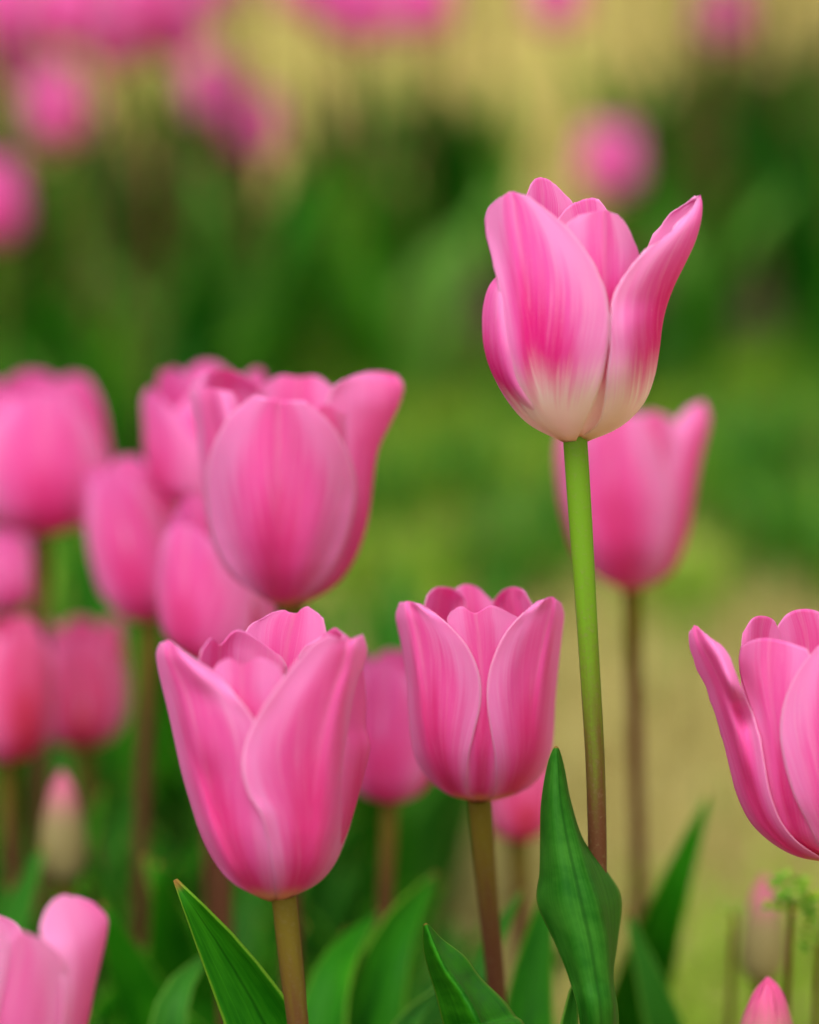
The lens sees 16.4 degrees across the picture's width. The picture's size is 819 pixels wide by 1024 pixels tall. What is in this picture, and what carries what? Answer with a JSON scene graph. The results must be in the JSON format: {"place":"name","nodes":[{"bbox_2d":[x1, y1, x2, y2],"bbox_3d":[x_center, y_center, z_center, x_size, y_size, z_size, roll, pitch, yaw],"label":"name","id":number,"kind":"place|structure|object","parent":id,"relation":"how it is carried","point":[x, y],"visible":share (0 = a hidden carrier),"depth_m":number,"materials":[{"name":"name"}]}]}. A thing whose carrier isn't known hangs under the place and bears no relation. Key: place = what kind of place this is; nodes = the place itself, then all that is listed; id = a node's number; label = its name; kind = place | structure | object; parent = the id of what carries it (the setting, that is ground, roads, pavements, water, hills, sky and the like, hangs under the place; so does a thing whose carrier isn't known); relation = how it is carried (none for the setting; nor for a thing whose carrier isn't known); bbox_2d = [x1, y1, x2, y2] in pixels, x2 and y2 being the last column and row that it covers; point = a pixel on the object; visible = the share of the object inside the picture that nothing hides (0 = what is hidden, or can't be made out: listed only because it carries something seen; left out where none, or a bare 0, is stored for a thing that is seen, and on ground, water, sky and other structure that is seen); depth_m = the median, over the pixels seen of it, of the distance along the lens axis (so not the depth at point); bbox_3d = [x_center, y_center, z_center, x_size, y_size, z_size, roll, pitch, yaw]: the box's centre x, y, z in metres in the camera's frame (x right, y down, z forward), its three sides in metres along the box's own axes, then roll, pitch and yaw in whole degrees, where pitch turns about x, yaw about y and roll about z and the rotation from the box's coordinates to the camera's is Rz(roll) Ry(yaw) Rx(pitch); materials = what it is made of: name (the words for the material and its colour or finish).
{"place":"outdoors","nodes":[
{"label":"outdoors","id":0,"kind":"place"},
{"bbox_2d":[0,0,818,1020],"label":"ground","id":1,"kind":"structure","parent":0,"point":[754,298],"depth_m":5.70,"materials":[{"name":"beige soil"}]},
{"bbox_2d":[0,528,32,873],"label":"tulip","id":2,"kind":"object","parent":1,"relation":"on","point":[15,572],"visible":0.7,"depth_m":1.19,"materials":[{"name":"pink plant"}]},
{"bbox_2d":[0,845,44,932],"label":"tulip shoot","id":3,"kind":"object","parent":1,"relation":"on","point":[18,907],"visible":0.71,"depth_m":0.98,"materials":[{"name":"green plant"}]},
{"bbox_2d":[6,42,84,371],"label":"tulip","id":4,"kind":"object","parent":1,"relation":"on","point":[52,264],"visible":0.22,"depth_m":2.54,"materials":[{"name":"green plant"}]},
{"bbox_2d":[0,616,103,937],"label":"tulip","id":5,"kind":"object","parent":1,"relation":"on","point":[27,696],"visible":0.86,"depth_m":1.00,"materials":[{"name":"pink plant"}]},
{"bbox_2d":[0,44,105,298],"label":"tulip","id":6,"kind":"object","parent":1,"relation":"on","point":[37,184],"visible":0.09,"depth_m":3.09,"materials":[{"name":"green plant"}]},
{"bbox_2d":[0,48,106,362],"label":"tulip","id":7,"kind":"object","parent":1,"relation":"on","point":[87,299],"visible":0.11,"depth_m":2.55,"materials":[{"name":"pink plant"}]},
{"bbox_2d":[0,895,108,1023],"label":"tulip","id":8,"kind":"object","parent":1,"relation":"on","point":[50,976],"visible":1,"depth_m":0.68,"materials":[{"name":"pink plant"}]},
{"bbox_2d":[27,769,121,1023],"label":"tulip bud","id":9,"kind":"object","parent":1,"relation":"on","point":[63,837],"visible":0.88,"depth_m":0.99,"materials":[{"name":"beige plant"}]},
{"bbox_2d":[15,543,139,752],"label":"tulip shoot","id":10,"kind":"object","parent":1,"relation":"on","point":[80,603],"visible":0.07,"depth_m":1.49,"materials":[{"name":"green plant"}]},
{"bbox_2d":[29,742,135,909],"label":"tulip shoot","id":11,"kind":"object","parent":1,"relation":"on","point":[117,832],"visible":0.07,"depth_m":1.24,"materials":[{"name":"green plant"}]},
{"bbox_2d":[0,616,177,960],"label":"tulip","id":12,"kind":"object","parent":1,"relation":"on","point":[87,656],"visible":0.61,"depth_m":1.12,"materials":[{"name":"pink plant"}]},
{"bbox_2d":[33,0,155,463],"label":"tulip","id":13,"kind":"object","parent":1,"relation":"on","point":[75,26],"visible":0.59,"depth_m":2.22,"materials":[{"name":"pink plant"}]},
{"bbox_2d":[0,370,203,923],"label":"tulip","id":14,"kind":"object","parent":1,"relation":"on","point":[54,443],"visible":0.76,"depth_m":1.05,"materials":[{"name":"pink plant"}]},
{"bbox_2d":[63,546,164,913],"bbox_3d":[-0.139,0.136,1.500,0.095,0.222,0.110,0,15,0],"label":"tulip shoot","id":15,"kind":"object","parent":1,"relation":"on","point":[69,568],"visible":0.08,"depth_m":1.50,"materials":[{"name":"green plant"}]},
{"bbox_2d":[88,904,147,1023],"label":"tulip shoot","id":16,"kind":"object","parent":1,"relation":"on","point":[104,1008],"visible":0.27,"depth_m":1.01,"materials":[{"name":"green plant"}]},
{"bbox_2d":[76,64,170,304],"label":"tulip","id":17,"kind":"object","parent":1,"relation":"on","point":[144,278],"visible":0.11,"depth_m":3.01,"materials":[{"name":"green plant"}]},
{"bbox_2d":[77,61,201,272],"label":"tulip","id":18,"kind":"object","parent":1,"relation":"on","point":[143,200],"visible":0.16,"depth_m":3.04,"materials":[{"name":"green plant"}]},
{"bbox_2d":[111,621,173,788],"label":"tulip shoot","id":19,"kind":"object","parent":1,"relation":"on","point":[163,740],"visible":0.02,"depth_m":1.43,"materials":[{"name":"green plant"}]},
{"bbox_2d":[92,573,194,904],"bbox_3d":[-0.133,0.143,1.450,0.120,0.234,0.102,10,18,32],"label":"tulip shoot","id":20,"kind":"object","parent":1,"relation":"on","point":[106,763],"visible":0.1,"depth_m":1.47,"materials":[{"name":"green plant"}]},
{"bbox_2d":[92,57,227,280],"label":"tulip","id":21,"kind":"object","parent":1,"relation":"on","point":[164,106],"visible":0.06,"depth_m":3.31,"materials":[{"name":"green plant"}]},
{"bbox_2d":[72,0,259,370],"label":"tulip","id":22,"kind":"object","parent":1,"relation":"on","point":[187,9],"visible":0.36,"depth_m":2.40,"materials":[{"name":"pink plant"}]},
{"bbox_2d":[96,891,261,984],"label":"tulip shoot","id":23,"kind":"object","parent":1,"relation":"on","point":[247,913],"visible":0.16,"depth_m":1.19,"materials":[{"name":"green plant"}]},
{"bbox_2d":[122,782,236,906],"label":"tulip shoot","id":24,"kind":"object","parent":1,"relation":"on","point":[178,839],"visible":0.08,"depth_m":1.28,"materials":[{"name":"green plant"}]},
{"bbox_2d":[82,455,302,988],"bbox_3d":[-0.096,0.170,1.050,0.099,0.388,0.064,14,20,42],"label":"tulip","id":25,"kind":"object","parent":1,"relation":"on","point":[128,510],"visible":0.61,"depth_m":1.00,"materials":[{"name":"pink plant"}]},
{"bbox_2d":[147,50,238,345],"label":"tulip","id":26,"kind":"object","parent":1,"relation":"on","point":[165,285],"visible":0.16,"depth_m":2.54,"materials":[{"name":"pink plant"}]},
{"bbox_2d":[89,916,305,1023],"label":"tulip shoot","id":27,"kind":"object","parent":1,"relation":"on","point":[265,951],"visible":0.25,"depth_m":1.09,"materials":[{"name":"green plant"}]},
{"bbox_2d":[126,0,305,375],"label":"tulip","id":28,"kind":"object","parent":1,"relation":"on","point":[228,251],"visible":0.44,"depth_m":2.62,"materials":[{"name":"green plant"}]},
{"bbox_2d":[99,495,346,1023],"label":"tulip","id":29,"kind":"object","parent":1,"relation":"on","point":[204,596],"visible":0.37,"depth_m":0.91,"materials":[{"name":"pink plant"}]},
{"bbox_2d":[180,0,317,282],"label":"tulip","id":30,"kind":"object","parent":1,"relation":"on","point":[203,137],"visible":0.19,"depth_m":3.06,"materials":[{"name":"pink plant"}]},
{"bbox_2d":[149,815,360,971],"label":"tulip shoot","id":31,"kind":"object","parent":1,"relation":"on","point":[315,899],"visible":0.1,"depth_m":1.21,"materials":[{"name":"green plant"}]},
{"bbox_2d":[85,361,425,1005],"bbox_3d":[-0.059,0.158,1.023,0.117,0.425,0.072,-11,19,-36],"label":"tulip","id":32,"kind":"object","parent":1,"relation":"on","point":[171,453],"visible":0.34,"depth_m":0.96,"materials":[{"name":"pink plant"}]},
{"bbox_2d":[156,606,370,1023],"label":"tulip","id":33,"kind":"object","parent":1,"relation":"on","point":[267,715],"visible":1,"depth_m":0.71,"materials":[{"name":"pink plant"}]},
{"bbox_2d":[195,0,339,381],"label":"tulip","id":34,"kind":"object","parent":1,"relation":"on","point":[279,326],"visible":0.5,"depth_m":2.65,"materials":[{"name":"green plant"}]},
{"bbox_2d":[143,368,442,1023],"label":"tulip","id":35,"kind":"object","parent":1,"relation":"on","point":[287,465],"visible":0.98,"depth_m":0.84,"materials":[{"name":"pink plant"}]},
{"bbox_2d":[255,0,335,349],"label":"tulip","id":36,"kind":"object","parent":1,"relation":"on","point":[292,178],"visible":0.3,"depth_m":3.02,"materials":[{"name":"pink plant"}]},
{"bbox_2d":[234,848,370,972],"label":"tulip shoot","id":37,"kind":"object","parent":1,"relation":"on","point":[346,908],"visible":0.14,"depth_m":1.21,"materials":[{"name":"green plant"}]},
{"bbox_2d":[188,649,430,1023],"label":"tulip","id":38,"kind":"object","parent":1,"relation":"on","point":[394,775],"visible":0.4,"depth_m":0.93,"materials":[{"name":"pink plant"}]},
{"bbox_2d":[272,28,360,218],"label":"tulip","id":39,"kind":"object","parent":1,"relation":"on","point":[319,121],"visible":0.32,"depth_m":3.43,"materials":[{"name":"green plant"}]},
{"bbox_2d":[264,38,401,180],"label":"tulip","id":40,"kind":"object","parent":1,"relation":"on","point":[358,157],"visible":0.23,"depth_m":3.48,"materials":[{"name":"green plant"}]},
{"bbox_2d":[285,41,413,253],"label":"tulip","id":41,"kind":"object","parent":1,"relation":"on","point":[327,185],"visible":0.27,"depth_m":3.25,"materials":[{"name":"green plant"}]},
{"bbox_2d":[322,42,430,255],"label":"tulip","id":42,"kind":"object","parent":1,"relation":"on","point":[385,97],"visible":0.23,"depth_m":3.42,"materials":[{"name":"green plant"}]},
{"bbox_2d":[329,35,498,276],"bbox_3d":[0.005,-0.454,3.182,0.138,0.511,0.144,9,17,30],"label":"tulip","id":43,"kind":"object","parent":1,"relation":"on","point":[410,193],"visible":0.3,"depth_m":3.19,"materials":[{"name":"green plant"}]},
{"bbox_2d":[356,36,490,300],"bbox_3d":[0.022,-0.472,3.191,0.151,0.541,0.074,10,18,33],"label":"tulip","id":44,"kind":"object","parent":1,"relation":"on","point":[449,211],"visible":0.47,"depth_m":3.19,"materials":[{"name":"green plant"}]},
{"bbox_2d":[366,37,495,317],"bbox_3d":[0.017,-0.466,3.186,0.148,0.532,0.072,-3,15,-12],"label":"tulip","id":45,"kind":"object","parent":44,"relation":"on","point":[410,233],"visible":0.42,"depth_m":3.21,"materials":[{"name":"green plant"}]},
{"bbox_2d":[363,33,489,217],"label":"tulip","id":46,"kind":"object","parent":1,"relation":"on","point":[450,135],"visible":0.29,"depth_m":3.20,"materials":[{"name":"green plant"}]},
{"bbox_2d":[401,797,470,936],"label":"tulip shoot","id":47,"kind":"object","parent":1,"relation":"on","point":[463,841],"visible":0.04,"depth_m":1.46,"materials":[{"name":"green plant"}]},
{"bbox_2d":[396,584,563,1023],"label":"tulip","id":48,"kind":"object","parent":1,"relation":"on","point":[481,668],"visible":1,"depth_m":0.78,"materials":[{"name":"pink plant"}]},
{"bbox_2d":[424,0,552,272],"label":"tulip","id":49,"kind":"object","parent":1,"relation":"on","point":[451,101],"visible":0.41,"depth_m":3.50,"materials":[{"name":"green plant"}]},
{"bbox_2d":[436,0,548,280],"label":"tulip","id":50,"kind":"object","parent":1,"relation":"on","point":[498,158],"visible":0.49,"depth_m":3.37,"materials":[{"name":"green plant"}]},
{"bbox_2d":[492,766,546,961],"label":"tulip","id":51,"kind":"object","parent":1,"relation":"on","point":[516,820],"visible":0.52,"depth_m":0.99,"materials":[{"name":"pink plant"}]},
{"bbox_2d":[482,177,702,1023],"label":"tulip","id":52,"kind":"object","parent":1,"relation":"on","point":[577,297],"visible":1,"depth_m":0.73,"materials":[{"name":"pink plant"}]},
{"bbox_2d":[568,0,671,236],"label":"tulip","id":53,"kind":"object","parent":1,"relation":"on","point":[644,123],"visible":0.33,"depth_m":3.50,"materials":[{"name":"green plant"}]},
{"bbox_2d":[556,401,710,1023],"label":"tulip","id":54,"kind":"object","parent":1,"relation":"on","point":[643,469],"visible":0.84,"depth_m":0.98,"materials":[{"name":"pink plant"}]},
{"bbox_2d":[578,0,703,213],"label":"tulip","id":55,"kind":"object","parent":1,"relation":"on","point":[593,112],"visible":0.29,"depth_m":3.48,"materials":[{"name":"green plant"}]},
{"bbox_2d":[598,0,688,198],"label":"tulip","id":56,"kind":"object","parent":1,"relation":"on","point":[671,147],"visible":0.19,"depth_m":3.64,"materials":[{"name":"green plant"}]},
{"bbox_2d":[605,0,705,157],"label":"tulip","id":57,"kind":"object","parent":1,"relation":"on","point":[639,86],"visible":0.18,"depth_m":3.66,"materials":[{"name":"green plant"}]},
{"bbox_2d":[582,0,746,361],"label":"tulip","id":58,"kind":"object","parent":1,"relation":"on","point":[680,188],"visible":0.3,"depth_m":2.88,"materials":[{"name":"green plant"}]},
{"bbox_2d":[625,0,741,246],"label":"tulip","id":59,"kind":"object","parent":1,"relation":"on","point":[650,167],"visible":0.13,"depth_m":3.09,"materials":[{"name":"green plant"}]},
{"bbox_2d":[645,46,767,270],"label":"tulip","id":60,"kind":"object","parent":1,"relation":"on","point":[662,171],"visible":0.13,"depth_m":2.93,"materials":[{"name":"green plant"}]},
{"bbox_2d":[661,0,798,293],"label":"tulip","id":61,"kind":"object","parent":1,"relation":"on","point":[737,176],"visible":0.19,"depth_m":3.35,"materials":[{"name":"green plant"}]},
{"bbox_2d":[717,0,767,135],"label":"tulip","id":62,"kind":"object","parent":1,"relation":"on","point":[734,92],"visible":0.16,"depth_m":3.47,"materials":[{"name":"green plant"}]},
{"bbox_2d":[676,0,818,269],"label":"tulip","id":63,"kind":"object","parent":1,"relation":"on","point":[762,119],"visible":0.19,"depth_m":3.51,"materials":[{"name":"green plant"}]},
{"bbox_2d":[689,609,818,860],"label":"tulip","id":64,"kind":"object","parent":1,"relation":"on","point":[766,711],"visible":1,"depth_m":0.73,"materials":[{"name":"pink plant"}]},
{"bbox_2d":[739,875,786,991],"bbox_3d":[0.121,0.249,1.003,0.016,0.260,0.016,0,15,0],"label":"tulip bud","id":65,"kind":"object","parent":1,"relation":"on","point":[762,948],"visible":0.82,"depth_m":0.97,"materials":[{"name":"beige plant"}]},
{"bbox_2d":[740,977,792,1023],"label":"tulip bud","id":66,"kind":"object","parent":1,"relation":"on","point":[767,1003],"visible":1,"depth_m":0.79,"materials":[{"name":"pink plant"}]},
{"bbox_2d":[716,0,818,308],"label":"tulip","id":67,"kind":"object","parent":1,"relation":"on","point":[780,127],"visible":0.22,"depth_m":3.25,"materials":[{"name":"green plant"}]},
{"bbox_2d":[726,0,818,341],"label":"tulip","id":68,"kind":"object","parent":1,"relation":"on","point":[783,243],"visible":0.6,"depth_m":3.10,"materials":[{"name":"green plant"}]},
{"bbox_2d":[761,867,818,1010],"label":"weed","id":69,"kind":"object","parent":1,"relation":"on","point":[779,895],"visible":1,"depth_m":0.86,"materials":[{"name":"green plant"}]},
{"bbox_2d":[772,2,818,123],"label":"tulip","id":70,"kind":"object","parent":1,"relation":"on","point":[788,35],"visible":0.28,"depth_m":4.10,"materials":[{"name":"green plant"}]},
{"bbox_2d":[29,297,818,843],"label":"green grass","id":71,"kind":"structure","parent":0,"point":[519,427],"depth_m":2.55,"materials":[{"name":"green plant"}]},
{"bbox_2d":[0,158,60,338],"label":"tulip","id":72,"kind":"object","parent":71,"relation":"on","point":[41,218],"visible":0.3,"depth_m":2.54,"materials":[{"name":"green plant"}]},
{"bbox_2d":[0,0,76,376],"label":"tulip","id":73,"kind":"object","parent":71,"relation":"on","point":[30,341],"visible":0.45,"depth_m":2.42,"materials":[{"name":"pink plant"}]},
{"bbox_2d":[0,29,146,308],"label":"tulip","id":74,"kind":"object","parent":71,"relation":"on","point":[38,55],"visible":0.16,"depth_m":2.57,"materials":[{"name":"pink plant"}]},
{"bbox_2d":[0,67,183,336],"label":"tulip","id":75,"kind":"object","parent":71,"relation":"on","point":[107,205],"visible":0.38,"depth_m":2.89,"materials":[{"name":"green plant"}]},
{"bbox_2d":[114,701,196,847],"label":"tulip shoot","id":76,"kind":"object","parent":71,"relation":"on","point":[160,798],"visible":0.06,"depth_m":1.38,"materials":[{"name":"green plant"}]},
{"bbox_2d":[112,0,228,379],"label":"tulip","id":77,"kind":"object","parent":71,"relation":"on","point":[181,39],"visible":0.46,"depth_m":2.36,"materials":[{"name":"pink plant"}]},
{"bbox_2d":[142,58,239,284],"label":"tulip","id":78,"kind":"object","parent":71,"relation":"on","point":[193,219],"visible":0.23,"depth_m":2.95,"materials":[{"name":"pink plant"}]},
{"bbox_2d":[196,0,248,276],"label":"tulip","id":79,"kind":"object","parent":71,"relation":"on","point":[217,7],"visible":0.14,"depth_m":2.83,"materials":[{"name":"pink plant"}]},
{"bbox_2d":[476,0,607,204],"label":"tulip","id":80,"kind":"object","parent":71,"relation":"on","point":[556,16],"visible":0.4,"depth_m":2.78,"materials":[{"name":"pink plant"}]},
{"bbox_2d":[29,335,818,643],"bbox_3d":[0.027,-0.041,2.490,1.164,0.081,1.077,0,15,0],"label":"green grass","id":81,"kind":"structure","parent":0,"point":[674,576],"depth_m":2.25,"materials":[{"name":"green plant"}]},
{"bbox_2d":[0,157,30,539],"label":"tulip","id":82,"kind":"object","parent":81,"relation":"on","point":[12,210],"visible":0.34,"depth_m":2.08,"materials":[{"name":"pink plant"}]},
{"bbox_2d":[10,62,121,379],"bbox_3d":[-0.281,-0.178,2.381,0.094,0.391,0.171,-11,19,-36],"label":"tulip","id":83,"kind":"object","parent":81,"relation":"on","point":[52,114],"visible":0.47,"depth_m":2.33,"materials":[{"name":"pink plant"}]},
{"bbox_2d":[36,0,187,456],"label":"tulip","id":84,"kind":"object","parent":81,"relation":"on","point":[116,47],"visible":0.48,"depth_m":2.33,"materials":[{"name":"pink plant"}]},
{"bbox_2d":[205,91,323,374],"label":"tulip","id":85,"kind":"object","parent":81,"relation":"on","point":[267,131],"visible":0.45,"depth_m":2.73,"materials":[{"name":"pink plant"}]},
{"bbox_2d":[357,0,507,407],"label":"tulip","id":86,"kind":"object","parent":81,"relation":"on","point":[409,362],"visible":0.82,"depth_m":2.66,"materials":[{"name":"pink plant"}]},
{"bbox_2d":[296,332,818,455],"bbox_3d":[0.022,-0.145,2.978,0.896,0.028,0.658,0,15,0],"label":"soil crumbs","id":87,"kind":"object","parent":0,"point":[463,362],"visible":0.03,"depth_m":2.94,"materials":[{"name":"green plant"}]},
{"bbox_2d":[118,52,247,269],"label":"tulip","id":88,"kind":"object","parent":87,"relation":"on","point":[201,91],"visible":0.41,"depth_m":2.82,"materials":[{"name":"pink plant"}]},
{"bbox_2d":[255,0,418,380],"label":"tulip","id":89,"kind":"object","parent":87,"relation":"on","point":[346,233],"visible":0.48,"depth_m":2.84,"materials":[{"name":"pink plant"}]},
{"bbox_2d":[323,0,463,372],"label":"tulip","id":90,"kind":"object","parent":87,"relation":"on","point":[364,22],"visible":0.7,"depth_m":2.73,"materials":[{"name":"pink plant"}]},
{"bbox_2d":[632,0,791,394],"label":"tulip","id":91,"kind":"object","parent":87,"relation":"on","point":[698,309],"visible":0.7,"depth_m":2.83,"materials":[{"name":"green plant"}]},
{"bbox_2d":[651,0,813,359],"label":"tulip","id":92,"kind":"object","parent":87,"relation":"on","point":[731,22],"visible":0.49,"depth_m":2.90,"materials":[{"name":"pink plant"}]},
{"bbox_2d":[309,380,818,1023],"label":"dry grass","id":93,"kind":"structure","parent":0,"point":[657,722],"depth_m":1.83,"materials":[{"name":"plant"}]},
{"bbox_2d":[55,0,235,504],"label":"tulip","id":94,"kind":"object","parent":93,"relation":"on","point":[143,18],"visible":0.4,"depth_m":2.17,"materials":[{"name":"pink plant"}]},
{"bbox_2d":[376,560,412,657],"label":"leaf","id":95,"kind":"object","parent":93,"relation":"on","point":[397,591],"visible":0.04,"depth_m":1.59,"materials":[{"name":"green plant"}]},
{"bbox_2d":[344,782,466,958],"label":"tulip shoot","id":96,"kind":"object","parent":93,"relation":"on","point":[428,830],"visible":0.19,"depth_m":1.38,"materials":[{"name":"green plant"}]},
{"bbox_2d":[340,551,523,660],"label":"tulip shoot","id":97,"kind":"object","parent":93,"relation":"on","point":[368,630],"visible":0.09,"depth_m":1.62,"materials":[{"name":"green plant"}]},
{"bbox_2d":[578,123,708,309],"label":"tulip","id":98,"kind":"object","parent":93,"relation":"on","point":[609,164],"visible":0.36,"depth_m":2.62,"materials":[{"name":"pink plant"}]},
{"bbox_2d":[554,835,818,1023],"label":"green grass","id":99,"kind":"structure","parent":0,"point":[694,1014],"depth_m":1.49,"materials":[{"name":"green plant"}]},
{"bbox_2d":[786,136,818,374],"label":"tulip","id":100,"kind":"object","parent":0,"point":[805,195],"visible":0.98,"depth_m":2.79,"materials":[{"name":"green plant"}]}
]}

